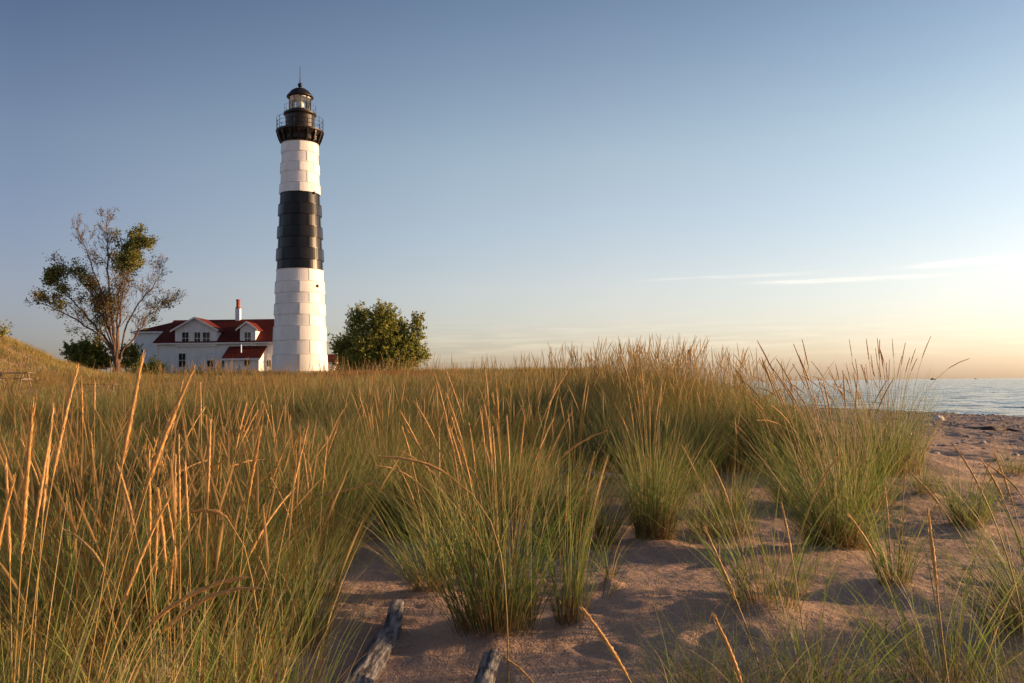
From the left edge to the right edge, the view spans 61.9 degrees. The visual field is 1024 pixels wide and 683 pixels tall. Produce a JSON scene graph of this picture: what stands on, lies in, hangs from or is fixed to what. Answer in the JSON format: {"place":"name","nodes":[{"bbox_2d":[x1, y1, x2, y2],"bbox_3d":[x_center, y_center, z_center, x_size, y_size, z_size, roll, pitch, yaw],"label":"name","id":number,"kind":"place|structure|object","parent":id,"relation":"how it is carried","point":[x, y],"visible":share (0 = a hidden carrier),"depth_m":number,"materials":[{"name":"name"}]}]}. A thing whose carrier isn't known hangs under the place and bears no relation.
{"place":"outdoors","nodes":[
{"label":"outdoors","id":0,"kind":"place"},
{"bbox_2d":[0,339,1023,682],"bbox_3d":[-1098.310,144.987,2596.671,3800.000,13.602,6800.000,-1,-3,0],"label":"ground","id":1,"kind":"structure","parent":0,"point":[552,657],"depth_m":4.10,"materials":[{"name":"beige sand"}]},
{"bbox_2d":[0,319,13,338],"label":"distant bush","id":2,"kind":"object","parent":1,"relation":"on","point":[2,331],"visible":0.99,"depth_m":67.10,"materials":[{"name":"green plant"}]},
{"bbox_2d":[0,372,38,387],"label":"picnic table","id":3,"kind":"object","parent":1,"relation":"on","point":[18,378],"visible":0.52,"depth_m":45.97,"materials":[{"name":"brown wood"}]},
{"bbox_2d":[73,384,119,393],"bbox_3d":[-19.531,2.405,39.942,2.000,0.826,1.700,-1,-3,-3],"label":"picnic table","id":4,"kind":"object","parent":1,"relation":"on","point":[96,390],"visible":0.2,"depth_m":39.54,"materials":[{"name":"brown wood"}]},
{"bbox_2d":[59,336,143,370],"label":"dark bush","id":5,"kind":"object","parent":1,"relation":"on","point":[84,353],"visible":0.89,"depth_m":96.53,"materials":[{"name":"green plant"}]},
{"bbox_2d":[25,206,186,372],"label":"half bare tree","id":6,"kind":"object","parent":1,"relation":"on","point":[103,303],"visible":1,"depth_m":93.92,"materials":[{"name":"green plant"}]},
{"bbox_2d":[123,355,169,375],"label":"green shrub","id":7,"kind":"object","parent":1,"relation":"on","point":[151,364],"visible":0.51,"depth_m":87.40,"materials":[{"name":"green plant"}]},
{"bbox_2d":[0,374,302,662],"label":"grass tussock","id":8,"kind":"object","parent":1,"relation":"on","point":[139,579],"depth_m":3.30,"materials":[{"name":"green plant"}]},
{"bbox_2d":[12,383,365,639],"bbox_3d":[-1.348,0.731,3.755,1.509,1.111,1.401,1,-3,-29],"label":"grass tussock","id":9,"kind":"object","parent":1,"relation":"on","point":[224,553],"depth_m":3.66,"materials":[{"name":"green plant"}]},
{"bbox_2d":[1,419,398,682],"bbox_3d":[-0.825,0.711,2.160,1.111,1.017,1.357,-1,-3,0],"label":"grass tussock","id":10,"kind":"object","parent":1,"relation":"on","point":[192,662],"depth_m":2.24,"materials":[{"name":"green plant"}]},
{"bbox_2d":[130,299,273,372],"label":"keepers house","id":11,"kind":"structure","parent":1,"relation":"on","point":[195,340],"depth_m":106.03,"materials":[{"name":"white paint"}]},
{"bbox_2d":[178,353,185,367],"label":"window","id":12,"kind":"structure","parent":11,"relation":"in","point":[181,356],"depth_m":106.01,"materials":[{"name":"glass"}]},
{"bbox_2d":[206,353,214,367],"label":"window","id":13,"kind":"structure","parent":11,"relation":"in","point":[209,356],"depth_m":106.01,"materials":[{"name":"paint"}]},
{"bbox_2d":[221,353,223,367],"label":"window","id":14,"kind":"structure","parent":11,"relation":"in","point":[222,361],"depth_m":105.98,"materials":[{"name":"paint"}]},
{"bbox_2d":[265,353,271,366],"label":"window","id":15,"kind":"structure","parent":11,"relation":"in","point":[268,355],"depth_m":106.01,"materials":[{"name":"paint"}]},
{"bbox_2d":[171,363,240,374],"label":"green shrub","id":16,"kind":"object","parent":1,"relation":"on","point":[181,371],"visible":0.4,"depth_m":89.74,"materials":[{"name":"green plant"}]},
{"bbox_2d":[176,508,262,681],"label":"seed stalk","id":17,"kind":"object","parent":1,"relation":"on","point":[208,510],"visible":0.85,"depth_m":2.37,"materials":[{"name":"beige plant"}]},
{"bbox_2d":[146,435,393,655],"bbox_3d":[-0.933,0.834,3.501,0.858,0.888,1.067,-2,-3,28],"label":"grass tussock","id":18,"kind":"object","parent":1,"relation":"on","point":[312,625],"depth_m":3.53,"materials":[{"name":"green plant"}]},
{"bbox_2d":[193,401,370,557],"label":"grass tussock","id":19,"kind":"object","parent":1,"relation":"on","point":[279,486],"depth_m":5.41,"materials":[{"name":"green plant"}]},
{"bbox_2d":[271,83,327,373],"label":"lighthouse","id":20,"kind":"object","parent":1,"relation":"on","point":[299,329],"visible":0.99,"depth_m":98.70,"materials":[{"name":"white paint"}]},
{"bbox_2d":[230,483,370,662],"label":"seed stalk","id":21,"kind":"object","parent":1,"relation":"on","point":[344,490],"visible":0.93,"depth_m":3.37,"materials":[{"name":"beige plant"}]},
{"bbox_2d":[327,354,339,369],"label":"service building","id":22,"kind":"structure","parent":1,"relation":"on","point":[330,356],"depth_m":107.47,"materials":[{"name":"red"}]},
{"bbox_2d":[330,358,355,371],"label":"bush","id":23,"kind":"object","parent":1,"relation":"on","point":[333,363],"visible":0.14,"depth_m":92.48,"materials":[{"name":"green plant"}]},
{"bbox_2d":[268,369,455,376],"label":"red ground plants","id":24,"kind":"object","parent":1,"relation":"on","point":[371,373],"visible":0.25,"depth_m":83.99,"materials":[{"name":"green plant"}]},
{"bbox_2d":[337,599,403,682],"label":"driftwood log","id":25,"kind":"object","parent":1,"relation":"on","point":[380,646],"visible":0.96,"depth_m":3.42,"materials":[{"name":"grey wood"}]},
{"bbox_2d":[327,297,432,372],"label":"round tree","id":26,"kind":"object","parent":1,"relation":"on","point":[385,337],"visible":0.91,"depth_m":90.98,"materials":[{"name":"green plant"}]},
{"bbox_2d":[321,381,461,516],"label":"grass tussock","id":27,"kind":"object","parent":1,"relation":"on","point":[363,412],"depth_m":6.74,"materials":[{"name":"green plant"}]},
{"bbox_2d":[318,427,499,605],"bbox_3d":[-0.592,0.868,4.412,1.010,0.878,1.098,0,-3,-16],"label":"grass tussock","id":28,"kind":"object","parent":1,"relation":"on","point":[418,581],"depth_m":4.36,"materials":[{"name":"green plant"}]},
{"bbox_2d":[378,455,508,682],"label":"seed stalk","id":29,"kind":"object","parent":1,"relation":"on","point":[419,462],"visible":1,"depth_m":2.97,"materials":[{"name":"plant"}]},
{"bbox_2d":[325,367,625,638],"bbox_3d":[-0.089,0.688,3.752,1.413,1.166,1.598,-1,-3,0],"label":"grass tussock","id":30,"kind":"object","parent":1,"relation":"on","point":[491,601],"depth_m":3.67,"materials":[{"name":"green plant"}]},
{"bbox_2d":[473,648,500,682],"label":"driftwood stub","id":31,"kind":"object","parent":1,"relation":"on","point":[488,666],"visible":0.98,"depth_m":3.15,"materials":[{"name":"grey wood"}]},
{"bbox_2d":[0,333,1023,682],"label":"dune grass","id":32,"kind":"structure","parent":1,"relation":"on","point":[586,397],"depth_m":6.77,"materials":[{"name":"green plant"}]},
{"bbox_2d":[500,655,533,682],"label":"seed stalk","id":33,"kind":"object","parent":1,"relation":"on","point":[521,670],"visible":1,"depth_m":2.94,"materials":[{"name":"beige plant"}]},
{"bbox_2d":[475,438,630,626],"bbox_3d":[0.305,0.821,3.798,0.805,0.875,0.883,-3,-4,36],"label":"grass tussock","id":34,"kind":"object","parent":1,"relation":"on","point":[568,606],"depth_m":3.76,"materials":[{"name":"green plant"}]},
{"bbox_2d":[554,464,573,480],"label":"driftwood twig","id":35,"kind":"object","parent":1,"relation":"on","point":[567,470],"visible":0.24,"depth_m":8.82,"materials":[{"name":"grey wood"}]},
{"bbox_2d":[568,460,623,480],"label":"driftwood branch","id":36,"kind":"object","parent":1,"relation":"on","point":[606,477],"visible":0.42,"depth_m":8.62,"materials":[{"name":"grey wood"}]},
{"bbox_2d":[581,606,631,682],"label":"seed stalk","id":37,"kind":"object","parent":1,"relation":"on","point":[609,646],"visible":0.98,"depth_m":2.26,"materials":[{"name":"beige plant"}]},
{"bbox_2d":[568,496,658,583],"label":"grass tussock","id":38,"kind":"object","parent":1,"relation":"on","point":[605,569],"depth_m":4.41,"materials":[{"name":"green plant"}]},
{"bbox_2d":[555,355,734,540],"bbox_3d":[0.894,0.705,5.659,1.394,1.260,1.222,1,-3,-25],"label":"grass tussock","id":39,"kind":"object","parent":1,"relation":"on","point":[666,521],"depth_m":5.63,"materials":[{"name":"green plant"}]},
{"bbox_2d":[653,377,759,474],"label":"grass tussock","id":40,"kind":"object","parent":1,"relation":"on","point":[699,413],"depth_m":9.05,"materials":[{"name":"green plant"}]},
{"bbox_2d":[712,612,741,682],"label":"seed stalk","id":41,"kind":"object","parent":1,"relation":"on","point":[733,661],"visible":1,"depth_m":2.16,"materials":[{"name":"beige plant"}]},
{"bbox_2d":[659,444,794,539],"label":"grass tussock","id":42,"kind":"object","parent":1,"relation":"on","point":[737,521],"depth_m":5.89,"materials":[{"name":"green plant"}]},
{"bbox_2d":[704,526,763,682],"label":"seed stalk","id":43,"kind":"object","parent":1,"relation":"on","point":[723,569],"visible":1,"depth_m":2.86,"materials":[{"name":"beige plant"}]},
{"bbox_2d":[636,448,901,612],"bbox_3d":[1.068,0.849,3.898,1.142,0.748,1.380,-1,-3,0],"label":"grass tussock","id":44,"kind":"object","parent":1,"relation":"on","point":[746,589],"depth_m":3.85,"materials":[{"name":"green plant"}]},
{"bbox_2d":[704,355,842,466],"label":"grass tussock","id":45,"kind":"object","parent":1,"relation":"on","point":[816,438],"depth_m":9.33,"materials":[{"name":"green plant"}]},
{"bbox_2d":[715,377,868,504],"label":"grass tussock","id":46,"kind":"object","parent":1,"relation":"on","point":[770,484],"depth_m":7.38,"materials":[{"name":"green plant"}]},
{"bbox_2d":[712,340,972,550],"bbox_3d":[1.988,0.650,5.449,1.802,1.367,1.788,-1,-3,0],"label":"grass tussock","id":47,"kind":"object","parent":1,"relation":"on","point":[848,541],"depth_m":5.35,"materials":[{"name":"green plant"}]},
{"bbox_2d":[689,502,1012,682],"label":"grass tussock","id":48,"kind":"object","parent":1,"relation":"on","point":[797,637],"depth_m":2.81,"materials":[{"name":"green plant"}]},
{"bbox_2d":[742,359,960,512],"bbox_3d":[2.806,0.781,7.165,1.779,1.278,1.606,2,-4,-45],"label":"grass tussock","id":49,"kind":"object","parent":1,"relation":"on","point":[873,465],"depth_m":7.18,"materials":[{"name":"green plant"}]},
{"bbox_2d":[825,463,951,586],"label":"grass tussock","id":50,"kind":"object","parent":1,"relation":"on","point":[883,560],"depth_m":4.25,"materials":[{"name":"green plant"}]},
{"bbox_2d":[792,337,994,476],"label":"grass tussock","id":51,"kind":"object","parent":1,"relation":"on","point":[889,436],"depth_m":8.91,"materials":[{"name":"green plant"}]},
{"bbox_2d":[771,500,1023,682],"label":"grass tussock","id":52,"kind":"object","parent":1,"relation":"on","point":[953,638],"depth_m":2.95,"materials":[{"name":"green plant"}]},
{"bbox_2d":[779,407,1023,477],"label":"pebbles","id":53,"kind":"object","parent":1,"relation":"on","point":[969,436],"visible":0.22,"depth_m":42.58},
{"bbox_2d":[891,444,964,494],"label":"grass tussock","id":54,"kind":"object","parent":1,"relation":"on","point":[921,487],"depth_m":7.59,"materials":[{"name":"green plant"}]},
{"bbox_2d":[836,443,1023,652],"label":"grass tussock","id":55,"kind":"object","parent":1,"relation":"on","point":[1012,607],"depth_m":3.56,"materials":[{"name":"green plant"}]},
{"bbox_2d":[925,505,948,682],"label":"seed stalk","id":56,"kind":"object","parent":1,"relation":"on","point":[932,550],"visible":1,"depth_m":2.47,"materials":[{"name":"plant"}]},
{"bbox_2d":[933,415,943,419],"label":"beach stone","id":57,"kind":"object","parent":1,"relation":"on","point":[937,417],"visible":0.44,"depth_m":46.44,"materials":[{"name":"white stone"}]},
{"bbox_2d":[907,437,1023,528],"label":"grass tussock","id":58,"kind":"object","parent":1,"relation":"on","point":[961,518],"depth_m":6.16,"materials":[{"name":"green plant"}]},
{"bbox_2d":[950,440,1023,646],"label":"seed stalk","id":59,"kind":"object","parent":1,"relation":"on","point":[970,470],"visible":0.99,"depth_m":3.17,"materials":[{"name":"beige plant"}]},
{"bbox_2d":[967,426,1018,431],"bbox_3d":[19.339,3.591,34.968,1.371,0.324,2.558,1,-3,-34],"label":"beach log","id":60,"kind":"object","parent":1,"relation":"on","point":[994,428],"visible":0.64,"depth_m":34.37,"materials":[{"name":"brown wood"}]},
{"bbox_2d":[983,422,1023,474],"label":"grass tussock","id":61,"kind":"object","parent":1,"relation":"on","point":[1019,470],"depth_m":10.07,"materials":[{"name":"green plant"}]},
{"bbox_2d":[985,462,1023,498],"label":"seed stalk","id":62,"kind":"object","parent":1,"relation":"on","point":[1005,477],"visible":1,"depth_m":3.37,"materials":[{"name":"beige plant"}]},
{"bbox_2d":[0,0,1023,381],"label":"sky","id":63,"kind":"structure","parent":0,"point":[519,176],"materials":[{"name":"blue"}]},
{"bbox_2d":[358,477,1023,682],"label":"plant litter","id":64,"kind":"object","parent":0,"point":[719,593],"visible":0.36,"depth_m":3.85,"materials":[{"name":"brown plant"}]},
{"bbox_2d":[705,378,1023,416],"bbox_3d":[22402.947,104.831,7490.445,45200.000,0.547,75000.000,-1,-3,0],"label":"lake","id":65,"kind":"structure","parent":0,"point":[1007,398],"depth_m":170.00,"materials":[{"name":"blue liquid"}]}
]}

